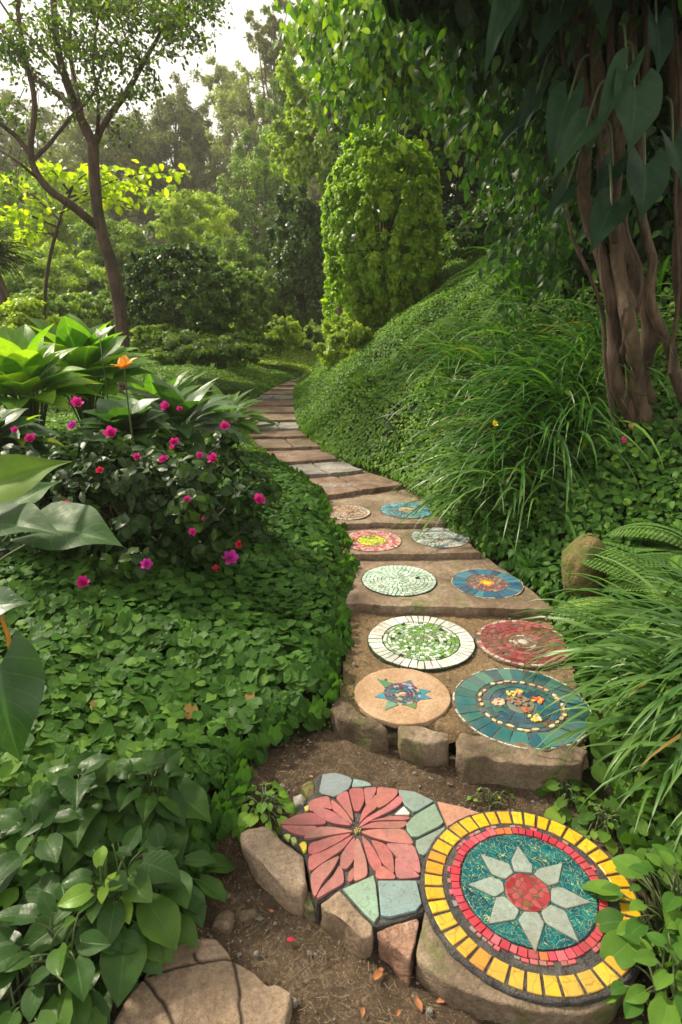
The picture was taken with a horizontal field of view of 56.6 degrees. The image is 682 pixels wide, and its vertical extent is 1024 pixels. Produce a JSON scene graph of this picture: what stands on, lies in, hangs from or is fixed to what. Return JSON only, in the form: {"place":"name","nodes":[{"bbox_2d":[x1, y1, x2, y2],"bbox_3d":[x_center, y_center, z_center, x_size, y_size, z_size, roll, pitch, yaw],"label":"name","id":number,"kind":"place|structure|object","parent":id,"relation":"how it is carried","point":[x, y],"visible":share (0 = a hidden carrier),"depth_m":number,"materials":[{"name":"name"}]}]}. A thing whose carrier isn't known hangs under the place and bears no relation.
{"place":"outdoors","nodes":[
{"label":"outdoors","id":0,"kind":"place"},
{"bbox_2d":[0,0,452,235],"label":"sky","id":1,"kind":"structure","parent":0,"point":[231,47],"materials":[{"name":"white"}]},
{"bbox_2d":[0,234,681,1021],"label":"ground","id":2,"kind":"structure","parent":0,"point":[604,792],"depth_m":3.67,"materials":[{"name":"soil"}]},
{"bbox_2d":[0,586,44,760],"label":"elephant ear","id":3,"kind":"object","parent":2,"relation":"on","point":[22,678],"visible":1,"depth_m":1.54},
{"bbox_2d":[0,224,46,325],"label":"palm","id":4,"kind":"object","parent":2,"relation":"on","point":[9,259],"visible":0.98,"depth_m":7.99,"materials":[{"name":"green plant"}]},
{"bbox_2d":[0,408,55,456],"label":"hosta","id":5,"kind":"object","parent":2,"relation":"on","point":[10,419],"visible":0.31,"depth_m":3.50,"materials":[{"name":"green plant"}]},
{"bbox_2d":[0,252,60,293],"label":"bush","id":6,"kind":"object","parent":2,"relation":"on","point":[31,281],"visible":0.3,"depth_m":12.74,"materials":[{"name":"green plant"}]},
{"bbox_2d":[0,296,62,338],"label":"bright bush","id":7,"kind":"object","parent":2,"relation":"on","point":[14,312],"visible":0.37,"depth_m":7.06,"materials":[{"name":"green plant"}]},
{"bbox_2d":[0,89,81,237],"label":"tree","id":8,"kind":"object","parent":2,"relation":"on","point":[46,118],"visible":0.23,"depth_m":34.02,"materials":[{"name":"green plant"}]},
{"bbox_2d":[10,286,79,324],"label":"bush","id":9,"kind":"object","parent":2,"relation":"on","point":[64,305],"visible":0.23,"depth_m":10.34,"materials":[{"name":"green plant"}]},
{"bbox_2d":[0,930,101,1023],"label":"broadleaf plant","id":10,"kind":"object","parent":2,"relation":"on","point":[46,1016],"visible":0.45,"depth_m":1.31,"materials":[{"name":"green plant"}]},
{"bbox_2d":[0,324,104,443],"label":"hosta","id":11,"kind":"object","parent":2,"relation":"on","point":[29,361],"visible":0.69,"depth_m":4.04,"materials":[{"name":"green plant"}]},
{"bbox_2d":[0,795,109,916],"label":"broadleaf plant","id":12,"kind":"object","parent":2,"relation":"on","point":[48,850],"visible":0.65,"depth_m":1.60,"materials":[{"name":"green plant"}]},
{"bbox_2d":[0,161,113,263],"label":"tree","id":13,"kind":"object","parent":2,"relation":"on","point":[64,236],"visible":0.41,"depth_m":16.64,"materials":[{"name":"green plant"}]},
{"bbox_2d":[0,454,121,561],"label":"elephant ear","id":14,"kind":"object","parent":2,"relation":"on","point":[62,525],"visible":1,"depth_m":1.91},
{"bbox_2d":[8,240,124,321],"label":"bush","id":15,"kind":"object","parent":2,"relation":"on","point":[71,272],"visible":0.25,"depth_m":13.48,"materials":[{"name":"green plant"}]},
{"bbox_2d":[0,873,142,1023],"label":"broadleaf plant","id":16,"kind":"object","parent":2,"relation":"on","point":[72,1004],"visible":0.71,"depth_m":1.35,"materials":[{"name":"green plant"}]},
{"bbox_2d":[19,751,136,875],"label":"broadleaf plant","id":17,"kind":"object","parent":2,"relation":"on","point":[74,781],"visible":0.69,"depth_m":1.68,"materials":[{"name":"green plant"}]},
{"bbox_2d":[54,289,114,335],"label":"bush","id":18,"kind":"object","parent":2,"relation":"on","point":[85,300],"visible":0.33,"depth_m":11.90,"materials":[{"name":"green plant"}]},
{"bbox_2d":[28,313,156,432],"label":"hosta","id":19,"kind":"object","parent":2,"relation":"on","point":[70,331],"visible":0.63,"depth_m":4.64,"materials":[{"name":"green plant"}]},
{"bbox_2d":[57,846,133,948],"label":"bright shoot","id":20,"kind":"object","parent":2,"relation":"on","point":[78,895],"visible":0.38,"depth_m":1.46,"materials":[{"name":"green plant"}]},
{"bbox_2d":[0,158,191,319],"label":"yellow sapling","id":21,"kind":"object","parent":2,"relation":"on","point":[108,187],"visible":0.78,"depth_m":8.36,"materials":[{"name":"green plant"}]},
{"bbox_2d":[17,825,201,1009],"bbox_3d":[-0.555,0.908,1.528,0.442,0.233,0.456,0,18,0],"label":"broadleaf plant","id":22,"kind":"object","parent":2,"relation":"on","point":[163,926],"visible":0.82,"depth_m":1.44,"materials":[{"name":"green plant"}]},
{"bbox_2d":[43,92,175,236],"bbox_3d":[-10.890,-15.587,30.914,6.166,8.078,6.381,0,18,0],"label":"tree","id":23,"kind":"object","parent":2,"relation":"on","point":[150,146],"visible":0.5,"depth_m":29.25,"materials":[{"name":"green plant"}]},
{"bbox_2d":[0,0,236,394],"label":"young tree","id":24,"kind":"object","parent":2,"relation":"on","point":[173,20],"visible":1,"depth_m":6.38,"materials":[{"name":"green plant"}]},
{"bbox_2d":[66,212,171,283],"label":"bush","id":25,"kind":"object","parent":2,"relation":"on","point":[124,245],"visible":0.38,"depth_m":15.17,"materials":[{"name":"green plant"}]},
{"bbox_2d":[69,398,176,454],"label":"hosta","id":26,"kind":"object","parent":2,"relation":"on","point":[111,413],"visible":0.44,"depth_m":3.88,"materials":[{"name":"green plant"}]},
{"bbox_2d":[0,396,281,590],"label":"flowering bush","id":27,"kind":"object","parent":2,"relation":"on","point":[189,497],"visible":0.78,"depth_m":2.93,"materials":[{"name":"green plant"}]},
{"bbox_2d":[78,368,220,426],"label":"hosta","id":28,"kind":"object","parent":2,"relation":"on","point":[179,383],"visible":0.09,"depth_m":6.22,"materials":[{"name":"green plant"}]},
{"bbox_2d":[90,748,211,864],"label":"broadleaf plant","id":29,"kind":"object","parent":2,"relation":"on","point":[174,808],"visible":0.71,"depth_m":1.75,"materials":[{"name":"green plant"}]},
{"bbox_2d":[0,359,309,453],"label":"ground cover","id":30,"kind":"object","parent":2,"relation":"on","point":[263,380],"visible":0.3,"depth_m":9.72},
{"bbox_2d":[129,323,184,356],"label":"bush","id":31,"kind":"object","parent":2,"relation":"on","point":[142,335],"visible":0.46,"depth_m":8.46,"materials":[{"name":"green plant"}]},
{"bbox_2d":[126,67,228,225],"bbox_3d":[-8.093,-17.015,32.297,4.949,9.617,4.954,-8,20,-22],"label":"tree","id":32,"kind":"object","parent":2,"relation":"on","point":[187,147],"visible":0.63,"depth_m":30.93,"materials":[{"name":"green plant"}]},
{"bbox_2d":[121,823,235,950],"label":"broadleaf plant","id":33,"kind":"object","parent":2,"relation":"on","point":[189,898],"visible":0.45,"depth_m":1.60,"materials":[{"name":"green plant"}]},
{"bbox_2d":[0,512,359,925],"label":"ground cover","id":34,"kind":"object","parent":2,"relation":"on","point":[93,690],"visible":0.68,"depth_m":2.35,"materials":[{"name":"green plant"}]},
{"bbox_2d":[120,242,242,336],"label":"round bush","id":35,"kind":"object","parent":2,"relation":"on","point":[139,276],"visible":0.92,"depth_m":8.83,"materials":[{"name":"green plant"}]},
{"bbox_2d":[12,428,350,543],"bbox_3d":[-1.582,-0.238,4.390,3.280,0.391,1.954,0,18,0],"label":"ground cover","id":36,"kind":"object","parent":2,"relation":"on","point":[311,513],"visible":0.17,"depth_m":4.03,"materials":[{"name":"green plant"}]},
{"bbox_2d":[118,374,254,452],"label":"hosta","id":37,"kind":"object","parent":2,"relation":"on","point":[191,415],"visible":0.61,"depth_m":4.94,"materials":[{"name":"green plant"}]},
{"bbox_2d":[145,328,232,365],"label":"bright bush","id":38,"kind":"object","parent":2,"relation":"on","point":[181,347],"visible":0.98,"depth_m":7.93,"materials":[{"name":"green plant"}]},
{"bbox_2d":[144,184,238,254],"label":"bush","id":39,"kind":"object","parent":2,"relation":"on","point":[173,217],"visible":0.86,"depth_m":17.88,"materials":[{"name":"green plant"}]},
{"bbox_2d":[199,55,246,261],"bbox_3d":[-6.096,-18.178,34.019,2.654,10.522,2.682,0,18,0],"label":"tree","id":40,"kind":"object","parent":2,"relation":"on","point":[224,75],"visible":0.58,"depth_m":32.55,"materials":[{"name":"green plant"}]},
{"bbox_2d":[187,230,268,276],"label":"tree","id":41,"kind":"object","parent":2,"relation":"on","point":[241,252],"visible":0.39,"depth_m":15.51,"materials":[{"name":"green plant"}]},
{"bbox_2d":[195,259,272,350],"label":"round bush","id":42,"kind":"object","parent":2,"relation":"on","point":[253,317],"visible":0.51,"depth_m":10.36,"materials":[{"name":"green plant"}]},
{"bbox_2d":[199,331,270,369],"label":"bright bush","id":43,"kind":"object","parent":2,"relation":"on","point":[239,346],"visible":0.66,"depth_m":8.31,"materials":[{"name":"green plant"}]},
{"bbox_2d":[197,384,275,433],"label":"hosta","id":44,"kind":"object","parent":2,"relation":"on","point":[247,424],"visible":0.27,"depth_m":6.56,"materials":[{"name":"green plant"}]},
{"bbox_2d":[0,83,477,259],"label":"woods","id":45,"kind":"object","parent":2,"relation":"on","point":[312,192],"visible":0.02,"depth_m":46.77,"materials":[{"name":"green plant"}]},
{"bbox_2d":[204,65,274,270],"bbox_3d":[-4.210,-16.059,30.698,4.474,9.367,4.768,0,18,0],"label":"tree","id":46,"kind":"object","parent":2,"relation":"on","point":[242,119],"visible":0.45,"depth_m":29.27,"materials":[{"name":"green plant"}]},
{"bbox_2d":[130,288,387,372],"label":"lawn","id":47,"kind":"structure","parent":2,"relation":"on","point":[286,361],"depth_m":13.11,"materials":[{"name":"green plant"}]},
{"bbox_2d":[235,266,293,316],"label":"bush","id":48,"kind":"object","parent":47,"relation":"on","point":[274,290],"visible":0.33,"depth_m":13.03,"materials":[{"name":"green plant"}]},
{"bbox_2d":[262,314,305,355],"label":"bright bush","id":49,"kind":"object","parent":47,"relation":"on","point":[280,333],"visible":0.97,"depth_m":11.39,"materials":[{"name":"green plant"}]},
{"bbox_2d":[215,124,309,274],"bbox_3d":[-2.593,-10.167,22.011,3.374,5.710,3.319,0,18,0],"label":"tree","id":50,"kind":"object","parent":2,"relation":"on","point":[256,168],"visible":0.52,"depth_m":21.11,"materials":[{"name":"green plant"}]},
{"bbox_2d":[243,0,297,211],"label":"tree","id":51,"kind":"object","parent":2,"relation":"on","point":[270,28],"visible":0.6,"depth_m":26.83,"materials":[{"name":"green plant"}]},
{"bbox_2d":[255,50,315,185],"bbox_3d":[-1.847,-12.774,24.317,2.724,8.531,2.747,0,18,0],"label":"tree","id":52,"kind":"object","parent":2,"relation":"on","point":[271,111],"visible":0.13,"depth_m":23.25,"materials":[{"name":"green plant"}]},
{"bbox_2d":[266,449,336,464],"bbox_3d":[-0.410,-0.486,5.522,0.631,0.103,0.767,-4,19,-13],"label":"stone step","id":53,"kind":"object","parent":2,"relation":"on","point":[293,457],"visible":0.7,"depth_m":5.33,"materials":[{"name":"stone"}]},
{"bbox_2d":[266,177,339,351],"bbox_3d":[-0.796,-5.163,13.451,1.567,3.640,1.562,8,20,24],"label":"tree","id":54,"kind":"object","parent":2,"relation":"on","point":[304,251],"visible":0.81,"depth_m":13.14,"materials":[{"name":"green plant"}]},
{"bbox_2d":[267,0,353,315],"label":"tree","id":55,"kind":"object","parent":2,"relation":"on","point":[312,158],"visible":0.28,"depth_m":14.64,"materials":[{"name":"green plant"}]},
{"bbox_2d":[289,459,362,477],"bbox_3d":[-0.198,-0.333,5.086,0.606,0.115,0.632,-5,19,-16],"label":"stone step","id":56,"kind":"object","parent":2,"relation":"on","point":[325,469],"visible":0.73,"depth_m":4.91,"materials":[{"name":"stone"}]},
{"bbox_2d":[312,313,379,371],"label":"bush","id":57,"kind":"object","parent":2,"relation":"on","point":[338,330],"visible":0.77,"depth_m":7.82,"materials":[{"name":"green plant"}]},
{"bbox_2d":[309,470,403,499],"bbox_3d":[0.001,-0.197,4.681,0.708,0.114,0.734,-7,19,-21],"label":"stone step","id":58,"kind":"object","parent":2,"relation":"on","point":[334,487],"visible":0.6,"depth_m":4.52,"materials":[{"name":"stone"}]},
{"bbox_2d":[330,696,389,754],"bbox_3d":[0.048,0.777,2.204,0.099,0.180,0.274,-14,23,-36],"label":"boulder","id":59,"kind":"object","parent":2,"relation":"on","point":[350,723],"visible":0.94,"depth_m":2.16,"materials":[{"name":"stone"}]},
{"bbox_2d":[319,116,446,339],"bbox_3d":[0.518,-3.527,8.123,1.604,2.717,1.670,0,18,0],"label":"dome bush","id":60,"kind":"object","parent":2,"relation":"on","point":[387,249],"visible":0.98,"depth_m":7.67,"materials":[{"name":"green plant"}]},
{"bbox_2d":[328,485,445,529],"bbox_3d":[0.241,-0.036,4.206,0.750,0.074,0.979,-2,18,-7],"label":"stone step","id":61,"kind":"object","parent":2,"relation":"on","point":[376,518],"visible":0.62,"depth_m":4.03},
{"bbox_2d":[341,527,480,559],"bbox_3d":[0.351,0.169,3.662,0.812,0.069,0.570,0,18,0],"label":"stone step","id":62,"kind":"object","parent":2,"relation":"on","point":[403,551],"visible":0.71,"depth_m":3.42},
{"bbox_2d":[347,530,401,551],"bbox_3d":[0.172,0.169,3.580,0.348,0.024,0.345,0,18,0],"label":"mosaic medallion","id":63,"kind":"object","parent":62,"relation":"on","point":[371,541],"visible":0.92,"depth_m":3.56,"materials":[{"name":"pink tile"}]},
{"bbox_2d":[410,527,470,548],"bbox_3d":[0.568,0.153,3.630,0.344,0.023,0.344,0,18,0],"label":"mosaic medallion","id":64,"kind":"object","parent":62,"relation":"on","point":[442,538],"visible":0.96,"depth_m":3.60,"materials":[{"name":"grey tile"}]},
{"bbox_2d":[397,725,448,765],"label":"stone block","id":65,"kind":"structure","parent":2,"relation":"on","point":[423,746],"depth_m":2.07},
{"bbox_2d":[267,0,587,207],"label":"overhanging tree","id":66,"kind":"object","parent":2,"relation":"on","point":[345,68],"visible":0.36,"depth_m":5.53,"materials":[{"name":"green plant"}]},
{"bbox_2d":[292,213,582,438],"bbox_3d":[1.310,-2.923,8.776,4.066,2.673,6.545,0,18,0],"label":"ground cover","id":67,"kind":"object","parent":2,"relation":"on","point":[306,390],"visible":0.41,"depth_m":6.80,"materials":[{"name":"plant"}]},
{"bbox_2d":[396,103,492,232],"bbox_3d":[1.991,-5.838,10.146,2.455,4.008,2.386,0,18,0],"label":"tree","id":68,"kind":"object","parent":2,"relation":"on","point":[455,198],"visible":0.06,"depth_m":9.80,"materials":[{"name":"green plant"}]},
{"bbox_2d":[339,554,555,619],"bbox_3d":[0.470,0.354,3.198,1.022,0.063,0.738,0,18,0],"label":"stone step","id":69,"kind":"object","parent":2,"relation":"on","point":[445,597],"visible":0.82,"depth_m":2.94,"materials":[{"name":"stone"}]},
{"bbox_2d":[361,565,436,596],"bbox_3d":[0.288,0.346,3.153,0.378,0.024,0.380,0,18,0],"label":"mosaic medallion","id":70,"kind":"object","parent":69,"relation":"on","point":[399,581],"visible":0.99,"depth_m":3.13,"materials":[{"name":"tile"}]},
{"bbox_2d":[450,569,523,598],"bbox_3d":[0.718,0.358,3.114,0.354,0.024,0.355,0,18,0],"label":"mosaic medallion","id":71,"kind":"object","parent":69,"relation":"on","point":[487,583],"visible":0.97,"depth_m":3.10,"materials":[{"name":"blue tile"}]},
{"bbox_2d":[357,278,592,436],"bbox_3d":[0.883,-1.192,4.724,1.610,1.087,2.020,0,18,0],"label":"grass tussock","id":72,"kind":"object","parent":2,"relation":"on","point":[455,359],"depth_m":4.71,"materials":[{"name":"green plant"}]},
{"bbox_2d":[377,395,588,578],"bbox_3d":[0.746,-0.189,3.647,1.350,0.905,1.299,9,20,26],"label":"grass tussock","id":73,"kind":"object","parent":2,"relation":"on","point":[499,482],"depth_m":3.61,"materials":[{"name":"green plant"}]},
{"bbox_2d":[309,243,681,559],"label":"ground cover","id":74,"kind":"object","parent":2,"relation":"on","point":[339,440],"visible":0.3,"depth_m":4.73,"materials":[{"name":"plant"}]},
{"bbox_2d":[404,193,591,342],"bbox_3d":[1.779,-2.164,5.373,2.337,1.522,2.668,0,18,0],"label":"grass tussock","id":75,"kind":"object","parent":2,"relation":"on","point":[550,273],"depth_m":5.22,"materials":[{"name":"green plant"}]},
{"bbox_2d":[316,251,681,533],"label":"creeper","id":76,"kind":"object","parent":2,"relation":"on","point":[545,508],"visible":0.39,"depth_m":4.80,"materials":[{"name":"green plant"}]},
{"bbox_2d":[455,193,546,260],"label":"bush","id":77,"kind":"object","parent":2,"relation":"on","point":[465,240],"visible":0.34,"depth_m":7.72,"materials":[{"name":"green plant"}]},
{"bbox_2d":[333,0,681,445],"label":"twisted tree","id":78,"kind":"object","parent":2,"relation":"on","point":[609,98],"visible":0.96,"depth_m":3.20,"materials":[{"name":"green plant"}]},
{"bbox_2d":[455,733,587,792],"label":"stone block","id":79,"kind":"structure","parent":2,"relation":"on","point":[483,760],"depth_m":1.98,"materials":[{"name":"stone"}]},
{"bbox_2d":[379,291,678,536],"bbox_3d":[1.091,-0.690,3.897,1.745,1.298,2.029,0,18,0],"label":"grass tussock","id":80,"kind":"object","parent":2,"relation":"on","point":[557,389],"depth_m":3.75,"materials":[{"name":"green plant"}]},
{"bbox_2d":[416,810,646,1023],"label":"mosaic stepping stone","id":81,"kind":"object","parent":2,"relation":"on","point":[511,933],"visible":0.98,"depth_m":1.50,"materials":[{"name":"tile"}]},
{"bbox_2d":[397,255,681,485],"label":"grass tussock","id":82,"kind":"object","parent":2,"relation":"on","point":[585,348],"depth_m":4.09,"materials":[{"name":"green plant"}]},
{"bbox_2d":[454,395,681,700],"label":"ground cover","id":83,"kind":"object","parent":2,"relation":"on","point":[533,562],"visible":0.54,"depth_m":3.33,"materials":[{"name":"green plant"}]},
{"bbox_2d":[561,533,609,599],"bbox_3d":[1.092,0.234,2.832,0.211,0.291,0.199,0,18,0],"label":"mossy rock","id":84,"kind":"object","parent":83,"relation":"on","point":[573,555],"visible":0.9,"depth_m":2.77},
{"bbox_2d":[490,544,681,778],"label":"grass tussock","id":85,"kind":"object","parent":2,"relation":"on","point":[636,614],"depth_m":2.09,"materials":[{"name":"green plant"}]},
{"bbox_2d":[523,605,681,851],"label":"grass tussock","id":86,"kind":"object","parent":2,"relation":"on","point":[642,737],"depth_m":1.85,"materials":[{"name":"green plant"}]},
{"bbox_2d":[545,598,681,658],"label":"fern","id":87,"kind":"object","parent":2,"relation":"on","point":[600,601],"visible":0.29,"depth_m":2.33,"materials":[{"name":"green plant"}]},
{"bbox_2d":[579,542,681,607],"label":"fern","id":88,"kind":"object","parent":2,"relation":"on","point":[611,565],"visible":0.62,"depth_m":2.64,"materials":[{"name":"green plant"}]},
{"bbox_2d":[580,660,681,1023],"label":"ground cover","id":89,"kind":"object","parent":2,"relation":"on","point":[628,835],"visible":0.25,"depth_m":1.82,"materials":[{"name":"green plant"}]},
{"bbox_2d":[581,844,681,993],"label":"broadleaf plant","id":90,"kind":"object","parent":2,"relation":"on","point":[615,926],"visible":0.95,"depth_m":1.49,"materials":[{"name":"green plant"}]},
{"bbox_2d":[603,522,681,571],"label":"fern","id":91,"kind":"object","parent":2,"relation":"on","point":[668,541],"visible":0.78,"depth_m":2.81,"materials":[{"name":"green plant"}]},
{"bbox_2d":[604,927,681,1023],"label":"broadleaf plant","id":92,"kind":"object","parent":2,"relation":"on","point":[662,1009],"visible":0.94,"depth_m":1.31,"materials":[{"name":"green plant"}]},
{"bbox_2d":[110,729,672,1023],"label":"dirt path","id":93,"kind":"structure","parent":0,"point":[394,999],"depth_m":1.58,"materials":[{"name":"soil"}]},
{"bbox_2d":[113,938,292,1023],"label":"flagstone","id":94,"kind":"object","parent":93,"relation":"on","point":[207,981],"visible":0.98,"depth_m":1.39,"materials":[{"name":"beige stone"}]},
{"bbox_2d":[232,781,297,841],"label":"creeping plant","id":95,"kind":"object","parent":93,"relation":"on","point":[263,808],"visible":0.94,"depth_m":1.87,"materials":[{"name":"green plant"}]},
{"bbox_2d":[240,827,307,914],"bbox_3d":[-0.174,0.975,1.720,0.278,0.111,0.116,17,24,41],"label":"boulder","id":96,"kind":"object","parent":93,"relation":"on","point":[276,865],"visible":0.96,"depth_m":1.69,"materials":[{"name":"beige stone"}]},
{"bbox_2d":[321,891,373,958],"bbox_3d":[0.017,1.025,1.548,0.066,0.110,0.144,-15,23,-39],"label":"boulder","id":97,"kind":"object","parent":93,"relation":"on","point":[345,921],"visible":0.96,"depth_m":1.53,"materials":[{"name":"beige stone"}]},
{"bbox_2d":[280,772,479,949],"bbox_3d":[0.086,0.952,1.760,0.522,0.105,0.466,8,20,23],"label":"flower mosaic","id":98,"kind":"object","parent":93,"relation":"on","point":[361,846],"visible":0.87,"depth_m":1.74,"materials":[{"name":"tile"}]},
{"bbox_2d":[111,733,653,1023],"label":"debris","id":99,"kind":"object","parent":93,"relation":"on","point":[321,928],"visible":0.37,"depth_m":1.55,"materials":[{"name":"soil"}]},
{"bbox_2d":[377,919,418,985],"bbox_3d":[0.153,1.036,1.508,0.098,0.105,0.099,16,24,40],"label":"boulder","id":100,"kind":"object","parent":93,"relation":"on","point":[397,946],"visible":0.99,"depth_m":1.48,"materials":[{"name":"stone"}]},
{"bbox_2d":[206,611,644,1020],"bbox_3d":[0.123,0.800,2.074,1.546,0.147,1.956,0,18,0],"label":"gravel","id":101,"kind":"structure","parent":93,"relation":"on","point":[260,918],"depth_m":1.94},
{"bbox_2d":[536,778,603,824],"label":"seedling","id":102,"kind":"object","parent":93,"relation":"on","point":[555,812],"visible":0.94,"depth_m":1.92,"materials":[{"name":"green plant"}]},
{"bbox_2d":[567,800,629,855],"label":"seedling","id":103,"kind":"object","parent":93,"relation":"on","point":[580,822],"visible":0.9,"depth_m":1.84,"materials":[{"name":"green plant"}]},
{"bbox_2d":[340,612,588,770],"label":"stone step","id":104,"kind":"structure","parent":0,"point":[451,725],"depth_m":2.50,"materials":[{"name":"stone"}]},
{"bbox_2d":[354,668,450,727],"bbox_3d":[0.223,0.668,2.300,0.349,0.024,0.349,0,18,0],"label":"mosaic medallion","id":105,"kind":"object","parent":104,"relation":"on","point":[401,696],"visible":0.99,"depth_m":2.27,"materials":[{"name":"tile"}]},
{"bbox_2d":[367,616,475,672],"bbox_3d":[0.338,0.548,2.667,0.453,0.024,0.453,0,18,0],"label":"mosaic medallion","id":106,"kind":"object","parent":104,"relation":"on","point":[397,642],"visible":0.99,"depth_m":2.63,"materials":[{"name":"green tile"}]},
{"bbox_2d":[451,668,590,751],"bbox_3d":[0.634,0.685,2.235,0.483,0.031,0.485,0,18,0],"label":"mosaic medallion","id":107,"kind":"object","parent":104,"relation":"on","point":[491,703],"visible":0.91,"depth_m":2.21,"materials":[{"name":"teal tile"}]},
{"bbox_2d":[475,620,570,670],"bbox_3d":[0.761,0.552,2.656,0.395,0.024,0.393,0,18,0],"label":"mosaic medallion","id":108,"kind":"object","parent":104,"relation":"on","point":[509,651],"visible":0.81,"depth_m":2.64,"materials":[{"name":"red tile"}]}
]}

